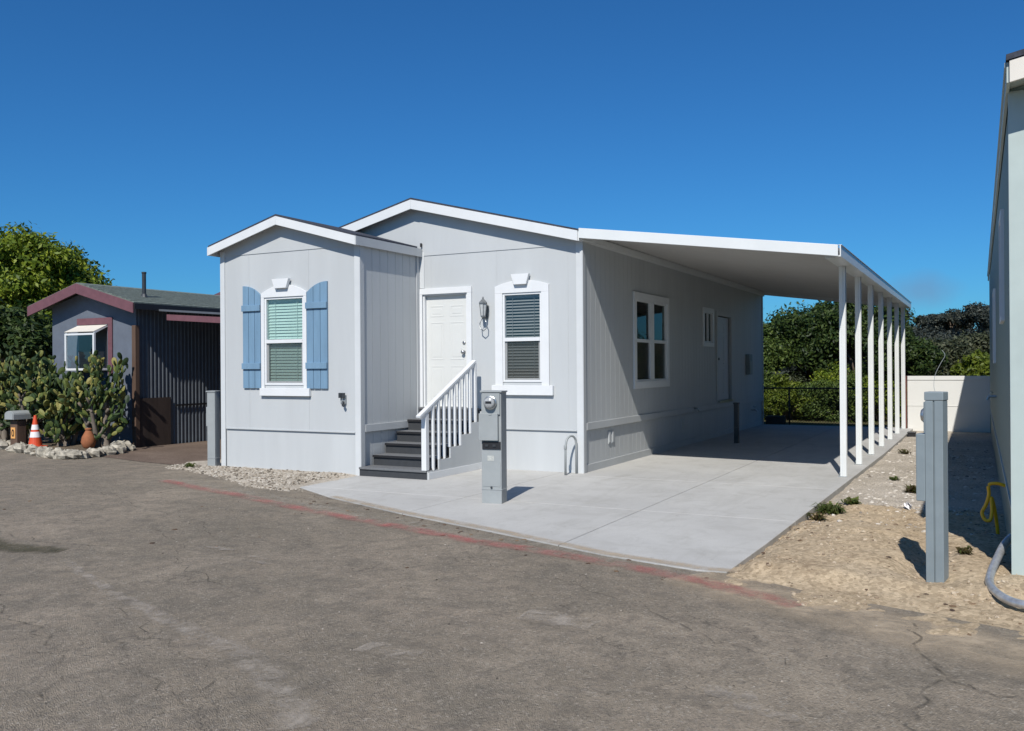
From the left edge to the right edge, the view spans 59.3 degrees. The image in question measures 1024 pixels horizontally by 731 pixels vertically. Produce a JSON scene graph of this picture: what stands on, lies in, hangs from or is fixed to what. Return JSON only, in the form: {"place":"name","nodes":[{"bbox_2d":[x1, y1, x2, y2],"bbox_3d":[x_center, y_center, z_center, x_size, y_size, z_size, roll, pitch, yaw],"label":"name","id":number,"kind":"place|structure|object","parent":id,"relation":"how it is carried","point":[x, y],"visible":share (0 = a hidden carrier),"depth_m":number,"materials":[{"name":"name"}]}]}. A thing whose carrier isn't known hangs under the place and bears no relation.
{"place":"outdoors","nodes":[
{"label":"outdoors","id":0,"kind":"place"},
{"bbox_2d":[101,439,220,464],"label":"neighbour drive","id":1,"kind":"structure","parent":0,"point":[180,453],"depth_m":16.95,"materials":[{"name":"concrete"}]},
{"bbox_2d":[166,459,356,490],"bbox_3d":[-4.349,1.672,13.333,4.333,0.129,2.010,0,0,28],"label":"gravel","id":2,"kind":"structure","parent":0,"point":[272,480],"depth_m":13.33,"materials":[{"name":"beige gravel"}]},
{"bbox_2d":[184,462,195,466],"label":"weed","id":3,"kind":"object","parent":2,"relation":"on","point":[188,464],"visible":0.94,"depth_m":14.55,"materials":[{"name":"green plant"}]},
{"bbox_2d":[206,390,220,465],"bbox_3d":[-4.896,1.081,14.726,0.212,1.342,0.162,0,0,20],"label":"meter pedestal","id":4,"kind":"object","parent":2,"relation":"on","point":[213,422],"visible":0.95,"depth_m":14.66,"materials":[{"name":"grey metal"}]},
{"bbox_2d":[46,365,907,427],"bbox_3d":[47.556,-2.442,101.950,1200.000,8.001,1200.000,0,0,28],"label":"ground","id":5,"kind":"structure","parent":0,"point":[809,422],"depth_m":26.89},
{"bbox_2d":[0,298,52,381],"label":"broadleaf tree","id":6,"kind":"object","parent":5,"relation":"on","point":[20,329],"visible":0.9,"depth_m":22.29,"materials":[{"name":"green plant"}]},
{"bbox_2d":[0,220,114,366],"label":"broadleaf tree","id":7,"kind":"object","parent":5,"relation":"on","point":[35,267],"visible":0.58,"depth_m":26.98,"materials":[{"name":"green plant"}]},
{"bbox_2d":[26,418,101,451],"bbox_3d":[-11.746,1.747,22.358,13.000,0.250,8.100,0,0,28],"label":"garden bed","id":8,"kind":"object","parent":5,"relation":"on","point":[48,441],"visible":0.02,"depth_m":18.46,"materials":[{"name":"soil"}]},
{"bbox_2d":[0,439,8,449],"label":"edging rock","id":9,"kind":"object","parent":8,"relation":"on","point":[4,444],"visible":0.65,"depth_m":18.19,"materials":[{"name":"grey stone"}]},
{"bbox_2d":[5,410,30,444],"bbox_3d":[-10.014,1.301,18.244,0.280,0.780,0.392,0,0,28],"label":"mailbox","id":10,"kind":"object","parent":8,"relation":"on","point":[17,429],"visible":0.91,"depth_m":18.16,"materials":[{"name":"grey wood"}]},
{"bbox_2d":[5,411,12,419],"bbox_3d":[-10.105,1.000,18.075,0.258,0.166,0.011,0,0,28],"label":"door","id":11,"kind":"structure","parent":10,"relation":"in","point":[8,415],"depth_m":18.06,"materials":[{"name":"grey metal"}]},
{"bbox_2d":[12,442,28,452],"bbox_3d":[-9.583,1.613,17.525,0.393,0.269,0.229,0,0,28],"label":"edging rock","id":12,"kind":"object","parent":8,"relation":"on","point":[20,447],"visible":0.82,"depth_m":17.45,"materials":[{"name":"grey stone"}]},
{"bbox_2d":[0,355,48,440],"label":"prickly pear cactus","id":13,"kind":"object","parent":8,"relation":"on","point":[4,431],"visible":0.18,"depth_m":19.43,"materials":[{"name":"green plant"}]},
{"bbox_2d":[24,448,31,453],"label":"edging rock","id":14,"kind":"object","parent":8,"relation":"on","point":[27,451],"visible":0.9,"depth_m":17.22,"materials":[{"name":"grey stone"}]},
{"bbox_2d":[0,346,65,443],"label":"prickly pear cactus","id":15,"kind":"object","parent":8,"relation":"on","point":[26,369],"visible":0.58,"depth_m":18.52,"materials":[{"name":"green plant"}]},
{"bbox_2d":[28,445,37,450],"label":"edging rock","id":16,"kind":"object","parent":8,"relation":"on","point":[31,448],"visible":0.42,"depth_m":17.40,"materials":[{"name":"grey stone"}]},
{"bbox_2d":[28,415,47,446],"bbox_3d":[-9.499,1.310,17.934,0.320,0.635,0.320,0,0,28],"label":"traffic cone","id":17,"kind":"object","parent":8,"relation":"on","point":[35,439],"visible":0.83,"depth_m":17.87,"materials":[{"name":"orange plastic"}]},
{"bbox_2d":[35,446,47,456],"bbox_3d":[-8.722,1.627,16.699,0.384,0.300,0.194,0,0,28],"label":"edging rock","id":18,"kind":"object","parent":8,"relation":"on","point":[39,451],"visible":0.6,"depth_m":16.62,"materials":[{"name":"grey stone"}]},
{"bbox_2d":[43,447,52,457],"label":"edging rock","id":19,"kind":"object","parent":8,"relation":"on","point":[48,449],"visible":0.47,"depth_m":16.54,"materials":[{"name":"grey stone"}]},
{"bbox_2d":[45,450,56,458],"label":"edging rock","id":20,"kind":"object","parent":8,"relation":"on","point":[50,454],"visible":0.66,"depth_m":16.30,"materials":[{"name":"grey stone"}]},
{"bbox_2d":[52,447,63,450],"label":"edging rock","id":21,"kind":"object","parent":8,"relation":"on","point":[58,449],"visible":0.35,"depth_m":16.55,"materials":[{"name":"grey stone"}]},
{"bbox_2d":[57,449,69,459],"bbox_3d":[-8.051,1.623,16.219,0.314,0.244,0.219,0,0,28],"label":"edging rock","id":22,"kind":"object","parent":8,"relation":"on","point":[62,454],"visible":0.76,"depth_m":16.13,"materials":[{"name":"grey stone"}]},
{"bbox_2d":[22,372,109,445],"bbox_3d":[-9.172,0.931,18.423,1.822,1.669,1.428,0,0,28],"label":"prickly pear cactus","id":23,"kind":"object","parent":8,"relation":"on","point":[60,424],"visible":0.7,"depth_m":18.15,"materials":[{"name":"green plant"}]},
{"bbox_2d":[66,449,82,458],"bbox_3d":[-7.930,1.609,16.277,0.377,0.219,0.365,0,0,-13],"label":"edging rock","id":24,"kind":"object","parent":8,"relation":"on","point":[73,454],"visible":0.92,"depth_m":16.13,"materials":[{"name":"grey stone"}]},
{"bbox_2d":[78,450,89,458],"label":"edging rock","id":25,"kind":"object","parent":8,"relation":"on","point":[85,455],"visible":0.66,"depth_m":16.24,"materials":[{"name":"grey stone"}]},
{"bbox_2d":[81,428,95,448],"bbox_3d":[-8.245,1.423,17.524,0.280,0.410,0.280,0,0,28],"label":"terracotta urn","id":26,"kind":"object","parent":8,"relation":"on","point":[88,439],"visible":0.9,"depth_m":17.44,"materials":[{"name":"orange ceramic"}]},
{"bbox_2d":[53,350,129,446],"bbox_3d":[-8.164,0.714,17.784,1.231,2.042,1.534,0,0,28],"label":"prickly pear cactus","id":27,"kind":"object","parent":8,"relation":"on","point":[98,404],"visible":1,"depth_m":17.72,"materials":[{"name":"green plant"}]},
{"bbox_2d":[86,447,102,457],"bbox_3d":[-7.708,1.620,16.561,0.340,0.246,0.253,0,0,28],"label":"edging rock","id":28,"kind":"object","parent":8,"relation":"on","point":[93,452],"visible":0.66,"depth_m":16.47,"materials":[{"name":"grey stone"}]},
{"bbox_2d":[102,445,116,454],"bbox_3d":[-7.595,1.629,16.987,0.408,0.264,0.325,0,0,28],"label":"edging rock","id":29,"kind":"object","parent":8,"relation":"on","point":[109,450],"visible":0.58,"depth_m":16.87,"materials":[{"name":"grey stone"}]},
{"bbox_2d":[111,444,125,453],"bbox_3d":[-7.547,1.624,17.231,0.316,0.243,0.271,0,0,11],"label":"edging rock","id":30,"kind":"object","parent":8,"relation":"on","point":[120,448],"visible":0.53,"depth_m":17.14,"materials":[{"name":"grey stone"}]},
{"bbox_2d":[110,440,126,451],"bbox_3d":[-7.665,1.598,17.564,0.427,0.279,0.249,0,0,28],"label":"edging rock","id":31,"kind":"object","parent":8,"relation":"on","point":[123,443],"visible":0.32,"depth_m":17.54,"materials":[{"name":"grey stone"}]},
{"bbox_2d":[121,440,131,447],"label":"edging rock","id":32,"kind":"object","parent":8,"relation":"on","point":[128,443],"visible":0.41,"depth_m":17.72,"materials":[{"name":"grey stone"}]},
{"bbox_2d":[127,445,135,450],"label":"edging rock","id":33,"kind":"object","parent":8,"relation":"on","point":[132,448],"visible":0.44,"depth_m":17.71,"materials":[{"name":"grey stone"}]},
{"bbox_2d":[27,272,220,447],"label":"neighbour house","id":34,"kind":"structure","parent":5,"relation":"on","point":[167,343],"depth_m":19.16,"materials":[{"name":"blue wood"}]},
{"bbox_2d":[64,324,107,370],"bbox_3d":[-8.980,-0.378,18.978,0.930,0.965,0.343,0,0,28],"label":"garden window","id":35,"kind":"structure","parent":34,"relation":"in","point":[92,338],"depth_m":19.03,"materials":[{"name":"glass"}]},
{"bbox_2d":[207,198,763,475],"bbox_3d":[0.970,-0.504,19.506,6.100,4.483,14.234,0,0,28],"label":"manufactured home","id":36,"kind":"object","parent":5,"relation":"on","point":[606,357],"visible":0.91,"depth_m":14.20,"materials":[{"name":"paint"}]},
{"bbox_2d":[260,278,310,395],"bbox_3d":[-3.463,-0.438,14.147,1.002,1.822,0.435,0,0,28],"label":"window","id":37,"kind":"structure","parent":36,"relation":"in","point":[283,311],"depth_m":14.09,"materials":[{"name":"white paint"}]},
{"bbox_2d":[338,393,346,406],"bbox_3d":[-2.531,0.516,13.461,0.108,0.214,0.085,0,0,28],"label":"outdoor outlet","id":38,"kind":"object","parent":36,"relation":"attached to","point":[343,398],"visible":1,"depth_m":13.45,"materials":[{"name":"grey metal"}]},
{"bbox_2d":[427,294,466,406],"bbox_3d":[-1.061,-0.237,14.573,0.785,1.805,0.105,0,0,28],"label":"front door","id":39,"kind":"structure","parent":36,"relation":"in","point":[446,314],"depth_m":14.61,"materials":[{"name":"paint"}]},
{"bbox_2d":[479,297,488,331],"bbox_3d":[-0.439,-0.806,14.104,0.150,0.548,0.185,0,0,28],"label":"wall lantern","id":40,"kind":"object","parent":36,"relation":"attached to","point":[484,309],"depth_m":14.05,"materials":[{"name":"grey metal"}]},
{"bbox_2d":[492,273,553,394],"bbox_3d":[0.227,-0.477,14.009,1.054,1.865,0.435,0,0,28],"label":"window","id":41,"kind":"structure","parent":36,"relation":"in","point":[522,354],"depth_m":13.95,"materials":[{"name":"white paint"}]},
{"bbox_2d":[633,291,669,388],"bbox_3d":[2.499,-0.435,16.195,0.082,1.665,1.920,0,0,28],"label":"window","id":42,"kind":"structure","parent":36,"relation":"in","point":[651,330],"depth_m":16.11,"materials":[{"name":"white paint"}]},
{"bbox_2d":[702,307,713,346],"bbox_3d":[4.227,-0.825,19.489,0.082,0.840,0.830,0,0,28],"label":"window","id":43,"kind":"structure","parent":36,"relation":"in","point":[707,313],"depth_m":19.47,"materials":[{"name":"white paint"}]},
{"bbox_2d":[718,317,728,399],"bbox_3d":[4.855,-0.158,20.714,0.095,1.900,1.140,0,0,28],"label":"side door","id":44,"kind":"structure","parent":36,"relation":"in","point":[723,371],"depth_m":20.81,"materials":[{"name":"paint"}]},
{"bbox_2d":[746,354,752,374],"bbox_3d":[5.972,-0.028,22.657,0.110,0.510,0.320,0,0,28],"label":"utility box","id":45,"kind":"object","parent":36,"relation":"attached to","point":[749,366],"visible":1,"depth_m":22.53,"materials":[{"name":"grey metal"}]},
{"bbox_2d":[3,473,1023,635],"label":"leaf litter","id":46,"kind":"object","parent":5,"relation":"on","point":[630,560],"visible":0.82,"depth_m":7.95,"materials":[{"name":"brown plant"}]},
{"bbox_2d":[763,366,779,417],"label":"shrub","id":47,"kind":"object","parent":5,"relation":"on","point":[767,377],"visible":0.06,"depth_m":29.88,"materials":[{"name":"green plant"}]},
{"bbox_2d":[766,416,785,423],"bbox_3d":[7.128,1.471,24.313,0.520,0.220,0.220,0,0,28],"label":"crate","id":48,"kind":"object","parent":5,"relation":"on","point":[775,419],"visible":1,"depth_m":24.21,"materials":[{"name":"black plastic"}]},
{"bbox_2d":[763,321,800,396],"bbox_3d":[8.287,0.082,31.614,4.001,3.650,3.352,0,0,28],"label":"backyard tree","id":49,"kind":"object","parent":5,"relation":"on","point":[775,357],"visible":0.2,"depth_m":30.73,"materials":[{"name":"green plant"}]},
{"bbox_2d":[764,371,817,419],"bbox_3d":[8.639,1.183,28.567,2.167,2.017,1.971,0,0,28],"label":"shrub","id":50,"kind":"object","parent":5,"relation":"on","point":[778,380],"visible":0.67,"depth_m":28.30,"materials":[{"name":"green plant"}]},
{"bbox_2d":[777,370,816,417],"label":"shrub","id":51,"kind":"object","parent":5,"relation":"on","point":[793,378],"visible":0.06,"depth_m":29.59,"materials":[{"name":"green plant"}]},
{"bbox_2d":[763,300,862,382],"bbox_3d":[10.573,-0.254,32.169,3.949,4.348,4.014,0,0,28],"label":"backyard tree","id":52,"kind":"object","parent":5,"relation":"on","point":[789,324],"visible":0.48,"depth_m":31.11,"materials":[{"name":"green plant"}]},
{"bbox_2d":[790,378,839,420],"bbox_3d":[9.653,1.285,28.509,1.928,1.880,1.905,0,0,-14],"label":"shrub","id":53,"kind":"object","parent":5,"relation":"on","point":[818,392],"visible":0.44,"depth_m":28.01,"materials":[{"name":"green plant"}]},
{"bbox_2d":[809,361,852,419],"bbox_3d":[10.542,1.029,28.947,2.133,2.354,1.798,0,0,28],"label":"shrub","id":54,"kind":"object","parent":5,"relation":"on","point":[823,373],"visible":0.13,"depth_m":29.11,"materials":[{"name":"green plant"}]},
{"bbox_2d":[764,387,901,425],"bbox_3d":[5.603,1.193,25.317,9.970,1.200,0.044,0,0,28],"label":"chain link fence","id":55,"kind":"object","parent":5,"relation":"on","point":[788,400],"visible":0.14,"depth_m":23.96,"materials":[{"name":"black metal"}]},
{"bbox_2d":[814,374,878,421],"bbox_3d":[10.385,1.201,27.811,1.731,2.036,2.115,0,0,-41],"label":"shrub","id":56,"kind":"object","parent":5,"relation":"on","point":[851,383],"visible":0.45,"depth_m":27.58,"materials":[{"name":"green plant"}]},
{"bbox_2d":[803,301,921,377],"bbox_3d":[12.074,-0.427,31.009,4.068,4.645,3.978,0,0,28],"label":"backyard tree","id":57,"kind":"object","parent":5,"relation":"on","point":[831,316],"visible":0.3,"depth_m":30.29,"materials":[{"name":"green plant"}]},
{"bbox_2d":[837,357,887,420],"bbox_3d":[11.267,0.973,28.702,1.692,2.474,1.988,0,0,28],"label":"shrub","id":58,"kind":"object","parent":5,"relation":"on","point":[849,372],"visible":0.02,"depth_m":28.51,"materials":[{"name":"green plant"}]},
{"bbox_2d":[766,321,989,380],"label":"wood","id":59,"kind":"object","parent":5,"relation":"on","point":[925,331],"visible":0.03,"depth_m":139.95,"materials":[{"name":"green plant"}]},
{"bbox_2d":[848,373,907,422],"bbox_3d":[11.242,1.129,27.488,1.980,2.152,1.773,0,0,28],"label":"shrub","id":60,"kind":"object","parent":5,"relation":"on","point":[876,382],"visible":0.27,"depth_m":27.12,"materials":[{"name":"green plant"}]},
{"bbox_2d":[862,322,949,414],"bbox_3d":[11.993,0.216,27.580,2.525,3.283,2.387,0,0,13],"label":"backyard tree","id":61,"kind":"object","parent":5,"relation":"on","point":[924,356],"visible":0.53,"depth_m":26.92,"materials":[{"name":"green plant"}]},
{"bbox_2d":[828,431,1003,513],"bbox_3d":[9.229,1.646,15.517,5.500,0.118,14.500,0,0,28],"label":"gravel strip","id":62,"kind":"object","parent":5,"relation":"on","point":[973,440],"visible":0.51,"depth_m":13.03,"materials":[{"name":"beige gravel"}]},
{"bbox_2d":[840,496,861,504],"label":"weed","id":63,"kind":"object","parent":62,"relation":"on","point":[851,501],"visible":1,"depth_m":10.65,"materials":[{"name":"green plant"}]},
{"bbox_2d":[888,476,898,480],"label":"weed","id":64,"kind":"object","parent":62,"relation":"on","point":[894,478],"visible":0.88,"depth_m":12.79,"materials":[{"name":"green plant"}]},
{"bbox_2d":[811,441,995,537],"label":"gravel","id":65,"kind":"structure","parent":62,"relation":"on","point":[917,511],"depth_m":12.02,"materials":[{"name":"beige gravel"}]},
{"bbox_2d":[898,449,910,453],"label":"weed","id":66,"kind":"object","parent":62,"relation":"on","point":[904,451],"visible":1,"depth_m":16.51,"materials":[{"name":"green plant"}]},
{"bbox_2d":[902,484,915,492],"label":"weed","id":67,"kind":"object","parent":62,"relation":"on","point":[911,488],"visible":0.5,"depth_m":11.58,"materials":[{"name":"green plant"}]},
{"bbox_2d":[907,431,915,436],"bbox_3d":[9.136,1.600,20.564,0.180,0.165,0.370,0,0,28],"label":"drain box","id":68,"kind":"object","parent":62,"relation":"on","point":[911,433],"visible":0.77,"depth_m":20.42,"materials":[{"name":"black plastic"}]},
{"bbox_2d":[912,314,946,333],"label":"hill tree","id":69,"kind":"object","parent":5,"relation":"on","point":[922,319],"visible":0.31,"depth_m":163.35,"materials":[{"name":"green plant"}]},
{"bbox_2d":[905,335,972,375],"bbox_3d":[15.614,0.381,32.903,3.719,2.968,3.188,0,0,28],"label":"backyard tree","id":70,"kind":"object","parent":5,"relation":"on","point":[955,351],"visible":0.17,"depth_m":32.03,"materials":[{"name":"green plant"}]},
{"bbox_2d":[907,376,989,432],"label":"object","id":71,"kind":"structure","parent":5,"relation":"on","point":[968,404],"depth_m":21.84,"materials":[{"name":"white paint"}]},
{"bbox_2d":[926,308,975,334],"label":"hill tree","id":72,"kind":"object","parent":5,"relation":"on","point":[949,318],"visible":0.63,"depth_m":145.57,"materials":[{"name":"green plant"}]},
{"bbox_2d":[939,327,989,354],"bbox_3d":[17.667,0.188,34.094,3.906,3.349,3.639,0,0,-15],"label":"backyard tree","id":73,"kind":"object","parent":5,"relation":"on","point":[980,342],"visible":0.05,"depth_m":33.98,"materials":[{"name":"green plant"}]},
{"bbox_2d":[950,349,989,375],"bbox_3d":[13.620,0.685,25.933,1.989,2.345,1.672,0,0,28],"label":"backyard tree","id":74,"kind":"object","parent":5,"relation":"on","point":[976,362],"visible":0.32,"depth_m":25.81,"materials":[{"name":"green plant"}]},
{"bbox_2d":[957,301,989,332],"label":"hill tree","id":75,"kind":"object","parent":5,"relation":"on","point":[978,314],"visible":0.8,"depth_m":134.24,"materials":[{"name":"green plant"}]},
{"bbox_2d":[986,49,1023,575],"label":"neighbour building","id":76,"kind":"structure","parent":5,"relation":"on","point":[1005,271],"depth_m":6.56,"materials":[{"name":"white paint"}]},
{"bbox_2d":[980,482,1005,533],"bbox_3d":[4.658,1.383,8.719,0.215,0.520,0.109,0,0,10],"label":"yellow gas tube","id":77,"kind":"object","parent":76,"relation":"attached to","point":[993,509],"visible":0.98,"depth_m":8.71,"materials":[{"name":"yellow plastic"}]},
{"bbox_2d":[992,288,995,362],"bbox_3d":[7.315,-0.583,13.636,0.050,1.100,1.000,0,0,27],"label":"window","id":78,"kind":"structure","parent":76,"relation":"in","point":[993,293],"depth_m":13.20,"materials":[{"name":"white paint"}]},
{"bbox_2d":[999,209,1004,323],"bbox_3d":[4.810,-0.947,8.823,0.050,1.050,0.850,0,0,27],"label":"window","id":79,"kind":"structure","parent":76,"relation":"in","point":[1001,217],"depth_m":8.45,"materials":[{"name":"white paint"}]},
{"bbox_2d":[0,450,1023,730],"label":"road","id":80,"kind":"structure","parent":0,"point":[380,618],"depth_m":5.43,"materials":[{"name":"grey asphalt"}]},
{"bbox_2d":[0,0,1023,330],"label":"sky","id":81,"kind":"structure","parent":0,"point":[146,135],"materials":[{"name":"blue"}]},
{"bbox_2d":[300,424,912,572],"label":"driveway slab","id":82,"kind":"structure","parent":0,"point":[726,502],"depth_m":11.05,"materials":[{"name":"concrete"}]},
{"bbox_2d":[359,360,481,479],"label":"entry stairs","id":83,"kind":"structure","parent":82,"relation":"on","point":[424,441],"depth_m":13.49,"materials":[{"name":"paint"}]},
{"bbox_2d":[479,390,506,503],"bbox_3d":[-0.229,0.994,10.579,0.277,1.402,0.318,0,0,18],"label":"meter pedestal","id":84,"kind":"object","parent":82,"relation":"on","point":[492,428],"visible":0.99,"depth_m":10.52,"materials":[{"name":"grey metal"}]},
{"bbox_2d":[479,413,498,440],"bbox_3d":[-0.274,0.717,10.511,0.235,0.315,0.051,0,0,18],"label":"breaker door","id":85,"kind":"structure","parent":84,"relation":"in","point":[488,422],"depth_m":10.49,"materials":[{"name":"grey metal"}]},
{"bbox_2d":[564,435,577,474],"bbox_3d":[0.870,1.333,13.313,0.046,0.615,0.298,0,0,43],"label":"hoop bollard","id":86,"kind":"object","parent":82,"relation":"on","point":[565,457],"visible":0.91,"depth_m":13.24,"materials":[{"name":"grey metal"}]},
{"bbox_2d":[733,402,739,442],"bbox_3d":[4.608,1.176,18.469,0.120,0.830,0.150,0,0,28],"label":"utility post","id":87,"kind":"object","parent":82,"relation":"on","point":[736,422],"visible":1,"depth_m":18.43,"materials":[{"name":"metal"}]},
{"bbox_2d":[579,228,911,476],"bbox_3d":[5.518,-0.234,17.977,3.705,3.636,12.568,0,0,28],"label":"carport","id":88,"kind":"object","parent":82,"relation":"on","point":[842,275],"visible":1,"depth_m":15.35,"materials":[{"name":"white metal"}]},
{"bbox_2d":[905,376,906,427],"bbox_3d":[9.763,0.986,22.385,0.125,1.450,0.120,0,0,28],"label":"fence post","id":89,"kind":"object","parent":82,"relation":"on","point":[906,397],"visible":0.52,"depth_m":22.32,"materials":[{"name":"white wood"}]},
{"bbox_2d":[722,501,1023,638],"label":"dirt","id":90,"kind":"structure","parent":0,"point":[810,577],"depth_m":6.78,"materials":[{"name":"beige soil"}]},
{"bbox_2d":[806,512,831,520],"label":"weed","id":91,"kind":"object","parent":90,"relation":"on","point":[818,516],"visible":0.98,"depth_m":9.62,"materials":[{"name":"green plant"}]},
{"bbox_2d":[809,501,846,514],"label":"weed","id":92,"kind":"object","parent":90,"relation":"on","point":[830,508],"visible":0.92,"depth_m":10.05,"materials":[{"name":"green plant"}]},
{"bbox_2d":[902,501,913,508],"bbox_3d":[4.575,1.635,10.383,0.138,0.147,0.171,0,0,28],"label":"plastic scrap","id":93,"kind":"object","parent":90,"relation":"on","point":[907,505],"visible":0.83,"depth_m":10.38,"materials":[{"name":"white plastic"}]},
{"bbox_2d":[916,353,948,582],"bbox_3d":[3.094,0.802,6.626,0.194,1.831,0.126,0,0,42],"label":"meter pedestal","id":94,"kind":"object","parent":90,"relation":"on","point":[932,465],"visible":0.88,"depth_m":6.57,"materials":[{"name":"grey metal"}]},
{"bbox_2d":[916,433,925,500],"bbox_3d":[3.045,0.750,6.669,0.065,0.495,0.116,0,0,42],"label":"breaker door","id":95,"kind":"structure","parent":94,"relation":"in","point":[920,437],"depth_m":6.62,"materials":[{"name":"grey metal"}]},
{"bbox_2d":[954,545,974,554],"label":"weed","id":96,"kind":"object","parent":90,"relation":"on","point":[965,550],"visible":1,"depth_m":7.12,"materials":[{"name":"green plant"}]},
{"bbox_2d":[985,534,1023,608],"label":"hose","id":97,"kind":"object","parent":90,"relation":"on","point":[993,589],"visible":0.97,"depth_m":6.32,"materials":[{"name":"grey plastic"}]}
]}

